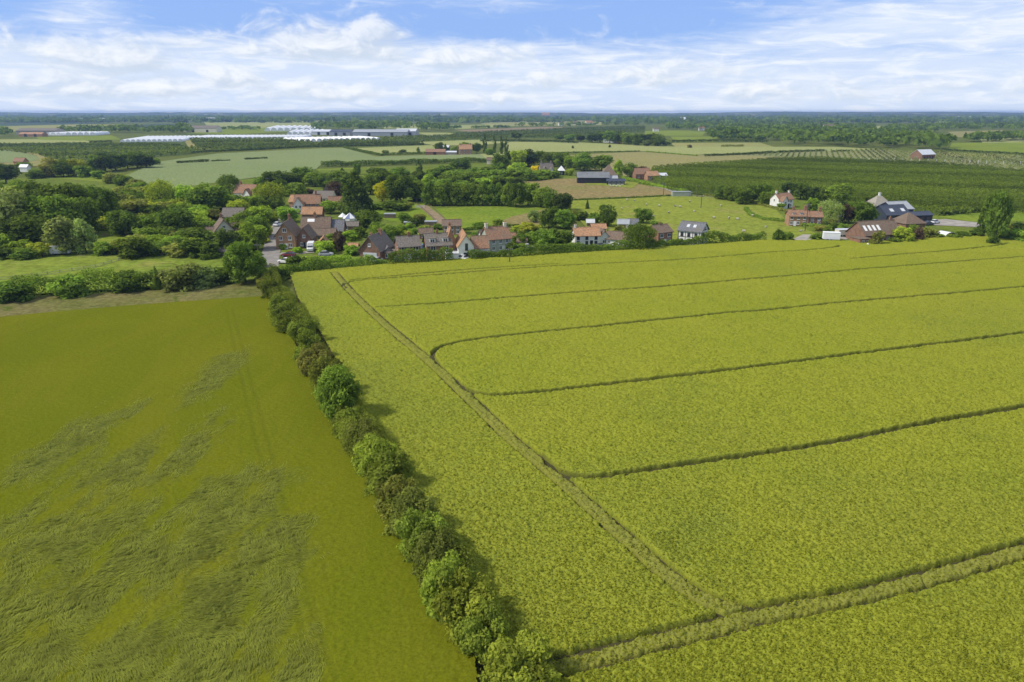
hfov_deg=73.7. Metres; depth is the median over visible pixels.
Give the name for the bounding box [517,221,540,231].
garden bush
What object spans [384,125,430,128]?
field
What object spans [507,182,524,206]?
broadleaf tree
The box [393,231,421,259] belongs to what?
brick cottage
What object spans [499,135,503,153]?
poplar tree
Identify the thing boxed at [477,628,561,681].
hedge bush
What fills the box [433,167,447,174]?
broadleaf tree
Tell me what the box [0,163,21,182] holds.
broadleaf tree
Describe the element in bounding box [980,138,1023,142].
field
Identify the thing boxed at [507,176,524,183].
garden bush
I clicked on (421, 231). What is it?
outbuilding
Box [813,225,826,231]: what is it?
garden bush
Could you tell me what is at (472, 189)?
broadleaf tree
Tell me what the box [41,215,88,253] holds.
broadleaf tree
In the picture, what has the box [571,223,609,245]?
white cottage
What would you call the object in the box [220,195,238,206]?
garden bush
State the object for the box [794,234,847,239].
driveway
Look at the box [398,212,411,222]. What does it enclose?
broadleaf tree
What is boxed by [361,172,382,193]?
broadleaf tree
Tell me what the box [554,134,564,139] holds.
broadleaf tree
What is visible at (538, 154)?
broadleaf tree
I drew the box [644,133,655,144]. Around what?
broadleaf tree
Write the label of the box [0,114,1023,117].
hills
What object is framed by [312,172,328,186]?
broadleaf tree
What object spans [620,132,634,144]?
broadleaf tree
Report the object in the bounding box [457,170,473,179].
broadleaf tree
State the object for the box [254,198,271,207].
broadleaf tree
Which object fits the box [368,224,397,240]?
broadleaf tree
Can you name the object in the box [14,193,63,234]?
broadleaf tree
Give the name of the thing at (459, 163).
broadleaf tree
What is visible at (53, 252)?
van
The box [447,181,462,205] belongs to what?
broadleaf tree
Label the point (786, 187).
broadleaf tree
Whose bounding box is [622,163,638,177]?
broadleaf tree
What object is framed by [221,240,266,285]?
broadleaf tree
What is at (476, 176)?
garden bush
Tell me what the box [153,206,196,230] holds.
broadleaf tree
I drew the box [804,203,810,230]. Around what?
telegraph pole
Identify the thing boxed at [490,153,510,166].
broadleaf tree
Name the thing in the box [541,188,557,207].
broadleaf tree
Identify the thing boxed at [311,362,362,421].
broadleaf tree
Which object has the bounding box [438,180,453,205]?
broadleaf tree
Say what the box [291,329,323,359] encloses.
hedge bush
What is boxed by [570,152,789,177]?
field
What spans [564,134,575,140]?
broadleaf tree
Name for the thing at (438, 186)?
broadleaf tree
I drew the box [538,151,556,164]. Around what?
broadleaf tree
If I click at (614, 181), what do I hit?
black annex
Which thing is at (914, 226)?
garden bush
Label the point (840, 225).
garden bush
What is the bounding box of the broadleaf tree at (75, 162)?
[59,159,88,174]
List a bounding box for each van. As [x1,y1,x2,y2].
[49,245,71,254]
[307,241,314,250]
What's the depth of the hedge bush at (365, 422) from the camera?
82.89 m
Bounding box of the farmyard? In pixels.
[934,219,978,226]
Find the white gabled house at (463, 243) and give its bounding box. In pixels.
[445,222,489,258]
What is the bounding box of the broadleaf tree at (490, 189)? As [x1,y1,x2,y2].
[484,182,497,205]
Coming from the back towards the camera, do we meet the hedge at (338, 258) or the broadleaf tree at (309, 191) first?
the broadleaf tree at (309, 191)
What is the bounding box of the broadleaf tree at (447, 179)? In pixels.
[441,178,452,184]
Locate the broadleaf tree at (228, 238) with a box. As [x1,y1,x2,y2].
[211,227,245,248]
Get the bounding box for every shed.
[16,128,65,134]
[18,132,47,136]
[183,125,221,131]
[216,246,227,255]
[312,129,331,134]
[329,129,352,135]
[348,242,360,252]
[352,129,408,135]
[409,129,418,135]
[412,195,420,201]
[516,238,527,242]
[585,219,594,225]
[617,218,638,227]
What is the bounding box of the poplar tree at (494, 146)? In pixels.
[492,135,496,152]
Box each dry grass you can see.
[0,282,261,316]
[493,209,544,228]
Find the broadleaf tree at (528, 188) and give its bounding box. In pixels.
[520,181,539,204]
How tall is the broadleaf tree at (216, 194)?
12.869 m
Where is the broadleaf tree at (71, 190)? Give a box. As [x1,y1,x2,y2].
[49,181,86,199]
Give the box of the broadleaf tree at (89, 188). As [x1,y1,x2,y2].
[76,184,95,200]
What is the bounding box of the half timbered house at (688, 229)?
[677,220,709,244]
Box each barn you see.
[221,207,244,217]
[425,149,456,154]
[576,165,617,182]
[845,216,898,242]
[873,201,933,221]
[893,212,926,227]
[910,149,934,159]
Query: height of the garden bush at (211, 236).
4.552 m
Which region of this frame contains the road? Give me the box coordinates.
[262,207,288,266]
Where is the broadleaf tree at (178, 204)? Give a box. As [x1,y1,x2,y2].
[167,202,192,208]
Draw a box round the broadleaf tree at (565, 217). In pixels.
[552,208,576,228]
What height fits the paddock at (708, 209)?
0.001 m
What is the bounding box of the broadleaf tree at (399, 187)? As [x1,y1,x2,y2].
[383,174,414,200]
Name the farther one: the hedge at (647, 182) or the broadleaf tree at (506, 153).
the broadleaf tree at (506, 153)
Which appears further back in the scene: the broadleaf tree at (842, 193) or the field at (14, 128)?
the field at (14, 128)
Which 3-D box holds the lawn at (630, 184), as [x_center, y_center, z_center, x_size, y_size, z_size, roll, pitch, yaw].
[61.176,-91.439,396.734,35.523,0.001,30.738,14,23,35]
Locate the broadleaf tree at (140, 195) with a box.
[135,192,157,201]
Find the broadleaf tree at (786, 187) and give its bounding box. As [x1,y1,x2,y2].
[780,181,795,192]
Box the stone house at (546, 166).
[538,160,553,170]
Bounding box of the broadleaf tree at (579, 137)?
[575,134,585,140]
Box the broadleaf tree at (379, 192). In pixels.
[373,180,389,200]
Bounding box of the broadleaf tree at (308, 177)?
[302,170,319,185]
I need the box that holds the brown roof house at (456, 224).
[442,219,461,234]
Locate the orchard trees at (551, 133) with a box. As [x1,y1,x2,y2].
[448,125,644,137]
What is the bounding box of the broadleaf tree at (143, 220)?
[132,212,157,227]
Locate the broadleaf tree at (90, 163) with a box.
[86,154,101,170]
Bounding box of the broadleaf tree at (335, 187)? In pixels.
[325,181,342,195]
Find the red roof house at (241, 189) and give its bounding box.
[233,181,257,196]
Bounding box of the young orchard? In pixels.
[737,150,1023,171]
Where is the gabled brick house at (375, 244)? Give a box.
[358,228,395,259]
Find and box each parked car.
[273,222,281,225]
[277,257,286,263]
[281,251,295,256]
[318,250,333,255]
[459,255,468,258]
[931,219,939,223]
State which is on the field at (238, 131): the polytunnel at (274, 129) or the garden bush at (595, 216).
the polytunnel at (274, 129)
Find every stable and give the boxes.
[384,213,395,217]
[424,220,436,225]
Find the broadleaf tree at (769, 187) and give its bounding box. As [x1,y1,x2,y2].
[761,184,773,191]
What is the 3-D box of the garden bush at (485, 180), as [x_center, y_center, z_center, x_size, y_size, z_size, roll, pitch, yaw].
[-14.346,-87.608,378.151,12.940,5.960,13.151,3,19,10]
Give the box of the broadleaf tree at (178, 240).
[168,236,187,245]
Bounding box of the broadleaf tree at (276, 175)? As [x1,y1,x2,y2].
[261,170,289,182]
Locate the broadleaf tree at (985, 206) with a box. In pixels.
[977,190,996,234]
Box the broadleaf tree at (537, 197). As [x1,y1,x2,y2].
[530,186,549,206]
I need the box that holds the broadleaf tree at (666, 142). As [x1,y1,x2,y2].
[662,139,672,145]
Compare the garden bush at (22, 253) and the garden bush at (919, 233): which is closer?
the garden bush at (22, 253)
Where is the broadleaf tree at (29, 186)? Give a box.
[9,180,41,200]
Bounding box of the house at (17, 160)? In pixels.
[12,158,28,166]
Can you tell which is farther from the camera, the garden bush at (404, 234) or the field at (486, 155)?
the field at (486, 155)
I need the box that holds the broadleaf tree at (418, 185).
[407,180,424,198]
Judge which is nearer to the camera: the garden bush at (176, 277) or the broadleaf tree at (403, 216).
the garden bush at (176, 277)
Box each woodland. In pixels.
[0,113,1023,123]
[0,114,1023,148]
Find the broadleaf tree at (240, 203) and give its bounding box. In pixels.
[226,199,251,208]
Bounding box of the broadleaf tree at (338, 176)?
[325,170,349,188]
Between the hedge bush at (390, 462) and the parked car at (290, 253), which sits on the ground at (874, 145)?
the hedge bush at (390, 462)
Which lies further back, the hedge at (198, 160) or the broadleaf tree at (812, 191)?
the hedge at (198, 160)
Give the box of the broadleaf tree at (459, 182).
[454,179,470,186]
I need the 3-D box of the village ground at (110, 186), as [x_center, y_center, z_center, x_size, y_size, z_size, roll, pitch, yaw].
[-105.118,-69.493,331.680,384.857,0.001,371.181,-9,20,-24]
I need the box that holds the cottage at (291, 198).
[288,194,293,207]
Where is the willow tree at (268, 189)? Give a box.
[251,181,285,206]
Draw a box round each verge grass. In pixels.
[253,276,486,681]
[280,275,564,676]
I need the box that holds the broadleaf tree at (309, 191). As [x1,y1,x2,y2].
[305,188,313,193]
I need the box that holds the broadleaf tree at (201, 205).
[190,204,211,208]
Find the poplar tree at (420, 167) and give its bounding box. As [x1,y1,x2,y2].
[415,160,422,170]
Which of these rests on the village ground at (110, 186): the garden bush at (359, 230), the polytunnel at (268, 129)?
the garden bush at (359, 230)
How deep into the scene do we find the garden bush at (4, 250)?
194.04 m
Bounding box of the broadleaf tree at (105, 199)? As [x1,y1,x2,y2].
[83,187,122,218]
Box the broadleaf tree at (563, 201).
[551,193,575,209]
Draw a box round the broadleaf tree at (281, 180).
[271,178,287,195]
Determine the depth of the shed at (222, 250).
197.55 m
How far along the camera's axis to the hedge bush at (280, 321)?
127.51 m
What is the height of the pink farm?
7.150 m
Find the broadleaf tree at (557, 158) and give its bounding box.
[552,152,569,166]
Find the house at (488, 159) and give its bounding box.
[486,157,492,163]
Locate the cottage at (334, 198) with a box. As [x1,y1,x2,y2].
[328,196,341,201]
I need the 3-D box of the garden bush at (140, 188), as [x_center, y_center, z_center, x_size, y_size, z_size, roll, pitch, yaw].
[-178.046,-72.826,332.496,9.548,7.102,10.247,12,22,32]
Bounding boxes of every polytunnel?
[90,131,109,134]
[120,136,146,141]
[126,136,151,141]
[136,136,160,141]
[147,135,171,141]
[152,135,175,141]
[157,135,180,141]
[163,135,185,141]
[168,135,189,141]
[173,135,194,141]
[178,135,198,141]
[264,125,279,130]
[271,125,284,130]
[278,125,290,130]
[284,125,295,130]
[287,129,298,134]
[293,129,303,134]
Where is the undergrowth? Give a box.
[257,263,540,681]
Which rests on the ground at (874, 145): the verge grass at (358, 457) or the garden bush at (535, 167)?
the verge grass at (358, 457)
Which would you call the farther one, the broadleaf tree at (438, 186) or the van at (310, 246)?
the broadleaf tree at (438, 186)
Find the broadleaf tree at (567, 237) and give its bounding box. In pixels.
[550,230,574,247]
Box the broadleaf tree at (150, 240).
[145,236,156,242]
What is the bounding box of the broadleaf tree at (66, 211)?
[40,192,86,236]
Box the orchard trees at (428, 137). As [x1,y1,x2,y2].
[386,133,511,140]
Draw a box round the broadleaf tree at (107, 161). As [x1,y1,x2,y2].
[92,153,115,171]
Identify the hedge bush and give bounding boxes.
[255,277,266,288]
[259,268,276,278]
[259,278,281,297]
[266,300,298,319]
[268,295,288,306]
[269,310,308,332]
[285,318,319,340]
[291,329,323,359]
[295,340,333,375]
[307,354,343,391]
[331,406,361,439]
[342,416,386,454]
[351,432,397,475]
[364,448,418,497]
[373,474,425,522]
[381,486,445,538]
[393,506,447,563]
[410,524,470,582]
[419,549,476,620]
[431,563,500,644]
[453,597,511,665]
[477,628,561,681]
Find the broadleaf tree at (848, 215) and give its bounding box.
[838,204,855,222]
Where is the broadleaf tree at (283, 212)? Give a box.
[276,205,301,221]
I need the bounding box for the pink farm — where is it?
[632,168,667,179]
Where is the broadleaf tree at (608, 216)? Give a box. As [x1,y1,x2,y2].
[598,204,617,225]
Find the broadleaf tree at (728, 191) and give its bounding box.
[722,185,739,200]
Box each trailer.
[822,231,840,239]
[835,228,846,236]
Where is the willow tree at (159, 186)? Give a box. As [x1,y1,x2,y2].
[143,178,174,200]
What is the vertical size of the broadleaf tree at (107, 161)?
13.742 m
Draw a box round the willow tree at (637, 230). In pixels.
[622,222,657,249]
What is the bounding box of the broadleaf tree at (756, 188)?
[744,183,765,199]
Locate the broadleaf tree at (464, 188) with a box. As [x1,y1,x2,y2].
[458,183,470,205]
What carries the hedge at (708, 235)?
on the village ground at (110, 186)
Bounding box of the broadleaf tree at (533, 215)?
[527,209,539,221]
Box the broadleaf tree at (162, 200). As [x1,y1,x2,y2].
[152,198,169,202]
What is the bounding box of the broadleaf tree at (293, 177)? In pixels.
[280,171,300,183]
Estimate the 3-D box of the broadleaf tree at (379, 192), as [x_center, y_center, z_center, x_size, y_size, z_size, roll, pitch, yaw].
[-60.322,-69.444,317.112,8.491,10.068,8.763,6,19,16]
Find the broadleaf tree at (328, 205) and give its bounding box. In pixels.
[320,200,337,213]
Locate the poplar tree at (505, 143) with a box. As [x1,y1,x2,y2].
[504,137,508,151]
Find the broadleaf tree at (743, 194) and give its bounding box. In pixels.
[732,187,757,204]
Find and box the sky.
[0,0,1023,112]
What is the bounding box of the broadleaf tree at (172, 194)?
[169,189,180,200]
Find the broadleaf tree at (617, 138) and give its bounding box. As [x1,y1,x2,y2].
[611,131,622,143]
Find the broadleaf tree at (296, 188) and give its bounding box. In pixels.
[284,182,307,195]
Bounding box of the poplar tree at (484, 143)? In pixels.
[482,133,486,152]
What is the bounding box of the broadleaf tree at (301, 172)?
[290,166,312,183]
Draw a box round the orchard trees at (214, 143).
[189,137,321,149]
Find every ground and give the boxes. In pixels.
[0,119,1023,681]
[0,163,752,281]
[757,194,1023,240]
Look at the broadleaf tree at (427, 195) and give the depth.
301.78 m
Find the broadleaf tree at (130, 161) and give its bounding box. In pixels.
[119,152,138,168]
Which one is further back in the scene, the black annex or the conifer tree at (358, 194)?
the black annex
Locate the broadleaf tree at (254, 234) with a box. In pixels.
[237,221,268,249]
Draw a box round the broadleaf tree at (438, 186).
[430,180,448,205]
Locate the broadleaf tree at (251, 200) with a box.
[241,196,262,205]
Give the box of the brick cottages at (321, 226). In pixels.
[300,212,346,240]
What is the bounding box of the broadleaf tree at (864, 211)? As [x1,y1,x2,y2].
[851,201,880,221]
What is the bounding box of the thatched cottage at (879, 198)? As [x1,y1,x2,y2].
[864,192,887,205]
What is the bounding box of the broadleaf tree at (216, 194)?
[183,182,229,207]
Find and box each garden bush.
[0,232,14,245]
[0,244,22,259]
[0,280,35,303]
[3,239,33,247]
[7,247,39,260]
[16,162,32,169]
[24,169,45,178]
[25,242,52,257]
[45,272,95,299]
[72,165,92,177]
[89,170,105,178]
[89,215,109,230]
[91,241,115,255]
[100,172,123,182]
[109,241,118,254]
[109,268,144,293]
[111,185,133,194]
[112,236,154,258]
[116,198,148,215]
[117,189,141,198]
[117,193,137,202]
[125,178,143,184]
[125,181,147,187]
[125,234,146,238]
[131,227,158,235]
[133,185,149,193]
[137,204,164,214]
[140,241,169,256]
[142,223,158,228]
[153,158,160,164]
[153,225,175,235]
[154,262,203,292]
[157,201,174,211]
[159,242,188,256]
[161,235,180,240]
[162,230,176,236]
[169,198,187,203]
[177,236,211,257]
[186,205,208,211]
[188,265,219,288]
[192,209,208,216]
[197,241,221,259]
[198,219,216,227]
[202,232,215,241]
[203,209,221,220]
[213,269,230,284]
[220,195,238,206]
[223,216,230,223]
[266,224,272,234]
[268,210,278,221]
[270,264,289,275]
[278,244,286,249]
[284,255,307,271]
[291,247,302,252]
[301,257,322,270]
[314,239,337,253]
[325,233,333,240]
[332,230,346,250]
[342,229,357,241]
[342,245,359,255]
[353,226,368,237]
[367,221,380,231]
[373,202,386,209]
[380,200,407,211]
[394,226,404,236]
[395,224,407,229]
[396,230,411,235]
[401,202,416,209]
[405,222,415,228]
[407,217,420,225]
[408,228,417,234]
[410,170,427,181]
[421,173,437,182]
[425,171,437,177]
[426,169,442,178]
[433,223,442,229]
[437,164,455,172]
[438,170,458,179]
[438,174,456,183]
[464,171,479,183]
[467,167,480,171]
[468,173,488,183]
[471,221,488,228]
[475,178,495,186]
[477,169,491,175]
[481,166,499,169]
[484,148,494,154]
[488,175,508,182]
[489,168,509,176]
[489,175,508,186]
[491,162,506,169]
[493,219,507,225]
[506,241,516,250]
[507,162,528,168]
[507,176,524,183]
[510,225,522,231]
[515,234,532,244]
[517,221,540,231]
[525,231,536,243]
[531,165,538,170]
[531,169,548,179]
[540,168,559,178]
[564,169,574,175]
[575,210,588,220]
[588,212,599,222]
[612,225,624,230]
[650,219,662,224]
[772,228,783,239]
[775,203,786,207]
[783,231,795,239]
[804,197,819,210]
[809,233,822,239]
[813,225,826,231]
[821,227,832,234]
[826,218,837,224]
[827,222,839,229]
[837,223,848,227]
[868,230,885,243]
[887,238,902,241]
[892,226,915,240]
[908,224,919,232]
[914,227,924,239]
[922,226,940,237]
[946,234,963,237]
[954,231,968,234]
[971,228,985,235]
[986,234,1000,243]
[998,230,1012,238]
[1008,227,1023,240]
[1010,221,1023,229]
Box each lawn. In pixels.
[97,234,132,242]
[584,181,639,187]
[937,211,1023,221]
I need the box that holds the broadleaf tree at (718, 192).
[712,185,725,198]
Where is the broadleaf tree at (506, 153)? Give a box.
[503,150,513,162]
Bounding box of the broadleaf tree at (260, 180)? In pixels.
[252,176,272,184]
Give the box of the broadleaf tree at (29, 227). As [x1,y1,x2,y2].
[0,212,49,241]
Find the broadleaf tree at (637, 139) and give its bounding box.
[630,133,646,144]
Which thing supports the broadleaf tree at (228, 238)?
on the village ground at (110, 186)
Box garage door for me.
[363,252,376,258]
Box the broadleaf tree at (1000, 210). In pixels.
[984,188,1015,236]
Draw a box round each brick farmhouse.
[458,143,471,153]
[785,205,823,225]
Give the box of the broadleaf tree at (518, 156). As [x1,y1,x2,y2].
[510,150,527,164]
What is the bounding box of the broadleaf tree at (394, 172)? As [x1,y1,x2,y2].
[390,170,400,175]
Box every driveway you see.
[278,251,313,254]
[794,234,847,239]
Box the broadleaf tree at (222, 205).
[213,194,233,207]
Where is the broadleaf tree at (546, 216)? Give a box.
[538,206,559,227]
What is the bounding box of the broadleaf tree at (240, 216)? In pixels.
[229,209,254,222]
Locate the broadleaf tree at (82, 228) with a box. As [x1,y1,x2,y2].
[70,218,98,253]
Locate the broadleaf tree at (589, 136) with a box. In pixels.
[585,132,598,141]
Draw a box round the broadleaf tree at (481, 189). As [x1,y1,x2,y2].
[472,181,488,205]
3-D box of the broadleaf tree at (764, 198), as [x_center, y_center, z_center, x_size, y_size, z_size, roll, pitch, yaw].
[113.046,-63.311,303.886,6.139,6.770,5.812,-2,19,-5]
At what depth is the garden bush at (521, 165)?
450.46 m
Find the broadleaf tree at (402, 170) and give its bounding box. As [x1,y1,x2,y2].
[388,167,410,175]
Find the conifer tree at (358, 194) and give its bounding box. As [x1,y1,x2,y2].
[335,168,376,215]
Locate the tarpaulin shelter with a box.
[939,231,954,236]
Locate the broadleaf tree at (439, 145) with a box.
[434,142,442,148]
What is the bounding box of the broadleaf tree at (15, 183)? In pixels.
[5,178,26,189]
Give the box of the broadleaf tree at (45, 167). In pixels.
[37,157,61,177]
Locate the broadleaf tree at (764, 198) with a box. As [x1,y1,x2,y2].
[758,191,770,204]
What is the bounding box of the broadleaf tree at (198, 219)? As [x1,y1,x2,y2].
[190,215,209,228]
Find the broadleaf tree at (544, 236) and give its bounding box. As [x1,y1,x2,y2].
[531,228,560,246]
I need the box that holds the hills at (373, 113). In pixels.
[0,112,1023,114]
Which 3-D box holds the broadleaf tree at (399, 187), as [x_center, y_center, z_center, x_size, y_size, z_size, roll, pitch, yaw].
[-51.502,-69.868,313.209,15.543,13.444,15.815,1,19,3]
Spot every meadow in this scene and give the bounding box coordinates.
[0,255,240,293]
[16,168,141,181]
[316,166,399,169]
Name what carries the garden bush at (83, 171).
on the meadow at (79, 178)
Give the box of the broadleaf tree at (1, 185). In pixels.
[0,181,9,190]
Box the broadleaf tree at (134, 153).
[129,151,145,167]
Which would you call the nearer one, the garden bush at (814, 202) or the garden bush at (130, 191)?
the garden bush at (814, 202)
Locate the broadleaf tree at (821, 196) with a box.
[814,188,830,201]
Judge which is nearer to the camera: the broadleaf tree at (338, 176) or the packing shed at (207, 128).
the broadleaf tree at (338, 176)
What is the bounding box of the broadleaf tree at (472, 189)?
[465,182,479,205]
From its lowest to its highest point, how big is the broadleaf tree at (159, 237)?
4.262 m
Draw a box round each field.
[0,122,107,125]
[0,124,106,130]
[0,139,88,144]
[0,150,38,161]
[0,160,44,166]
[37,135,120,139]
[102,124,175,129]
[128,148,484,187]
[142,142,187,146]
[188,128,288,133]
[204,122,309,127]
[290,274,1023,677]
[358,145,434,153]
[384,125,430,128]
[420,133,454,135]
[420,139,504,144]
[450,124,503,128]
[459,127,567,131]
[471,178,670,198]
[481,121,601,125]
[481,152,503,157]
[506,142,873,154]
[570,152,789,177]
[645,130,704,135]
[653,160,1023,214]
[671,137,755,141]
[672,143,772,146]
[937,152,1013,157]
[949,130,1002,136]
[949,142,1023,152]
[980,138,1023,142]
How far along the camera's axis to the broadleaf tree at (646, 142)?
834.28 m
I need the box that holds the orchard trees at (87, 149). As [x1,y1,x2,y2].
[0,141,202,158]
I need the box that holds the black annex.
[606,178,624,184]
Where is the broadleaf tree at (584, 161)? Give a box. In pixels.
[572,151,596,170]
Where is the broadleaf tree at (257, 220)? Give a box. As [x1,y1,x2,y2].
[241,214,269,232]
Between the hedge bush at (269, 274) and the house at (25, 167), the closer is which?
the hedge bush at (269, 274)
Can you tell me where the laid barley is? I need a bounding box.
[0,344,330,681]
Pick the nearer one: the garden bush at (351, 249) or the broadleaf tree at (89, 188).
the garden bush at (351, 249)
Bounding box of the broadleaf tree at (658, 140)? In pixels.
[650,133,664,145]
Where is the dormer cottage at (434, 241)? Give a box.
[422,229,452,259]
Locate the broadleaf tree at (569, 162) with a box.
[563,155,576,168]
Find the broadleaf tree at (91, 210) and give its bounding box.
[68,196,100,232]
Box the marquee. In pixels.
[343,213,357,220]
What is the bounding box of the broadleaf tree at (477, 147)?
[472,143,481,151]
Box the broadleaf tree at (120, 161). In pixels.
[107,152,127,169]
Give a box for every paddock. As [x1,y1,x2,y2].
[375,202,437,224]
[435,205,548,227]
[570,196,791,241]
[765,227,826,239]
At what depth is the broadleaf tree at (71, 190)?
241.63 m
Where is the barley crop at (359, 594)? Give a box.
[0,296,476,681]
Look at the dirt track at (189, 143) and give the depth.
898.27 m
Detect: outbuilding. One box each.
[301,206,324,216]
[345,221,359,230]
[418,227,433,238]
[589,223,606,231]
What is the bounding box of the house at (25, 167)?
[19,164,30,171]
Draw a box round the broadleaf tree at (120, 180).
[109,175,133,186]
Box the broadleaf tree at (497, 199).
[492,182,502,205]
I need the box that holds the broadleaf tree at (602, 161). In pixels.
[590,154,613,170]
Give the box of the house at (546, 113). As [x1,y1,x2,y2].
[542,112,549,115]
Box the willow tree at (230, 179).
[216,173,239,194]
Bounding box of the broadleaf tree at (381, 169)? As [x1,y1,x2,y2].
[366,167,387,172]
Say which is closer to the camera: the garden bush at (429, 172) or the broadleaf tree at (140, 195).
the broadleaf tree at (140, 195)
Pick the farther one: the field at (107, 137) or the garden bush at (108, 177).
the field at (107, 137)
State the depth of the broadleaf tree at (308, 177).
378.96 m
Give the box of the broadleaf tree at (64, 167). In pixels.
[49,157,74,176]
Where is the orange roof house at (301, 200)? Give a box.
[293,190,321,213]
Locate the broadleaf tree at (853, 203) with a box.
[847,198,863,213]
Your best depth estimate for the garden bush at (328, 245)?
200.25 m
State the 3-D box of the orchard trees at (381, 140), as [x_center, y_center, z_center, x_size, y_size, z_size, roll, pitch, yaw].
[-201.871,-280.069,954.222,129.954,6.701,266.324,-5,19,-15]
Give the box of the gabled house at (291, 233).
[273,214,317,248]
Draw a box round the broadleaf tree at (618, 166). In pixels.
[612,159,625,176]
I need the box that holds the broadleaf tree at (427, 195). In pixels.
[420,179,438,204]
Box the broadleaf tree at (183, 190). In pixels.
[173,184,194,199]
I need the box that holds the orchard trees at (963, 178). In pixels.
[651,156,1023,215]
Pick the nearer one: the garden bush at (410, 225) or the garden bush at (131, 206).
the garden bush at (410, 225)
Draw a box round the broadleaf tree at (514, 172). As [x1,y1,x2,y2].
[507,168,524,176]
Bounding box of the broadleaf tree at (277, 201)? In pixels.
[267,196,284,208]
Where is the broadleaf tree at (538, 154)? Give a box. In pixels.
[532,150,544,162]
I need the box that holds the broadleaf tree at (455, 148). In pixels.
[450,146,458,152]
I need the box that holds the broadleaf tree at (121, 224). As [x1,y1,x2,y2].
[103,210,140,235]
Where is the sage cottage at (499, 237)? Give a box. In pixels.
[477,222,512,251]
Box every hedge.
[3,267,115,295]
[89,140,111,142]
[118,266,231,288]
[176,159,209,162]
[190,143,423,152]
[244,156,267,159]
[281,254,387,274]
[305,255,351,262]
[320,157,486,166]
[343,146,383,155]
[383,151,425,154]
[388,246,453,263]
[461,223,519,229]
[467,248,512,258]
[480,139,578,142]
[511,239,633,256]
[561,150,639,152]
[573,194,669,199]
[621,176,687,190]
[632,230,766,248]
[646,151,697,155]
[672,139,768,141]
[703,149,824,155]
[703,193,786,211]
[721,144,743,146]
[743,206,784,221]
[799,222,848,226]
[939,206,1023,215]
[944,149,1023,154]
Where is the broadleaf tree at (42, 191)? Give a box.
[21,182,65,200]
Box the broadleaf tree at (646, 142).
[642,140,650,145]
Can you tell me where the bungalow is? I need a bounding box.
[313,183,336,201]
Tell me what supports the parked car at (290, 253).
on the village ground at (110, 186)
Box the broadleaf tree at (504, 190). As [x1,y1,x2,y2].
[499,182,512,205]
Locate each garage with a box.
[319,235,328,249]
[383,245,392,251]
[605,230,631,245]
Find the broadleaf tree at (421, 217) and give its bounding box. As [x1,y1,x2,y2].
[413,213,426,223]
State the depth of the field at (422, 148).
780.34 m
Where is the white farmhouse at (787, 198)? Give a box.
[769,190,794,208]
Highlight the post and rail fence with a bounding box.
[0,257,123,279]
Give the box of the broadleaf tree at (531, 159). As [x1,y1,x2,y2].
[523,148,538,165]
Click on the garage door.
(374, 254)
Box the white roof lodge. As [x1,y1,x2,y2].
[558,166,564,174]
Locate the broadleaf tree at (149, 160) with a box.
[135,153,155,167]
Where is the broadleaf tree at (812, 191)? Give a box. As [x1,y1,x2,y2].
[802,186,821,199]
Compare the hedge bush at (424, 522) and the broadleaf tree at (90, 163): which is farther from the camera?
the broadleaf tree at (90, 163)
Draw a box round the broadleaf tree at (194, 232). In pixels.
[177,227,212,240]
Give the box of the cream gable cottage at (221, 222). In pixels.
[205,213,239,234]
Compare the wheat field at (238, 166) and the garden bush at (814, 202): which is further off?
the wheat field at (238, 166)
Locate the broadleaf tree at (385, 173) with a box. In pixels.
[368,167,392,184]
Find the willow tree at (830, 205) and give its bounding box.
[817,198,845,222]
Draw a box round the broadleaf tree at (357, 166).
[353,163,360,173]
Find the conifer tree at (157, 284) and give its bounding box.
[150,266,162,289]
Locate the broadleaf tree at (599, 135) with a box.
[595,131,604,141]
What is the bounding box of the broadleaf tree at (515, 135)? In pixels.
[511,132,522,138]
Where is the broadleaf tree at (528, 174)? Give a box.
[519,170,536,180]
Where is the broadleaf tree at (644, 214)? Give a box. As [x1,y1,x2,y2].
[632,207,654,222]
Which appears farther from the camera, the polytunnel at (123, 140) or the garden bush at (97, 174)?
the polytunnel at (123, 140)
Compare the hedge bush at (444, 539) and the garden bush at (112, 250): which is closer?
the hedge bush at (444, 539)
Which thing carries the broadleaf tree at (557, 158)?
on the ground at (874, 145)
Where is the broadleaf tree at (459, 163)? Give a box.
[448,158,471,168]
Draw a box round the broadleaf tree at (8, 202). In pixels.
[0,185,28,223]
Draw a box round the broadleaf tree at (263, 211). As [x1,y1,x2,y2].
[248,205,272,220]
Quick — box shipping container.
[671,191,690,195]
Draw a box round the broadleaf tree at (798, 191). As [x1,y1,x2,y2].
[790,182,811,199]
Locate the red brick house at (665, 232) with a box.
[648,221,673,244]
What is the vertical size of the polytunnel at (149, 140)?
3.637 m
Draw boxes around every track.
[7,149,47,161]
[185,140,201,148]
[418,205,443,223]
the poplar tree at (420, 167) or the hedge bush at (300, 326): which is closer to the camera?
the hedge bush at (300, 326)
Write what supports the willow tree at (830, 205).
on the farm ground at (798, 203)
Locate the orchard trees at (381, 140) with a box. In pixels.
[320,136,423,145]
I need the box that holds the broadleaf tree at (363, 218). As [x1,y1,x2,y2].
[354,209,383,226]
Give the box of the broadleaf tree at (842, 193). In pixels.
[824,183,856,203]
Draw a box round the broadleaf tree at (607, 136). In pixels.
[602,130,615,142]
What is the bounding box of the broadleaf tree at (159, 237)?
[147,234,170,241]

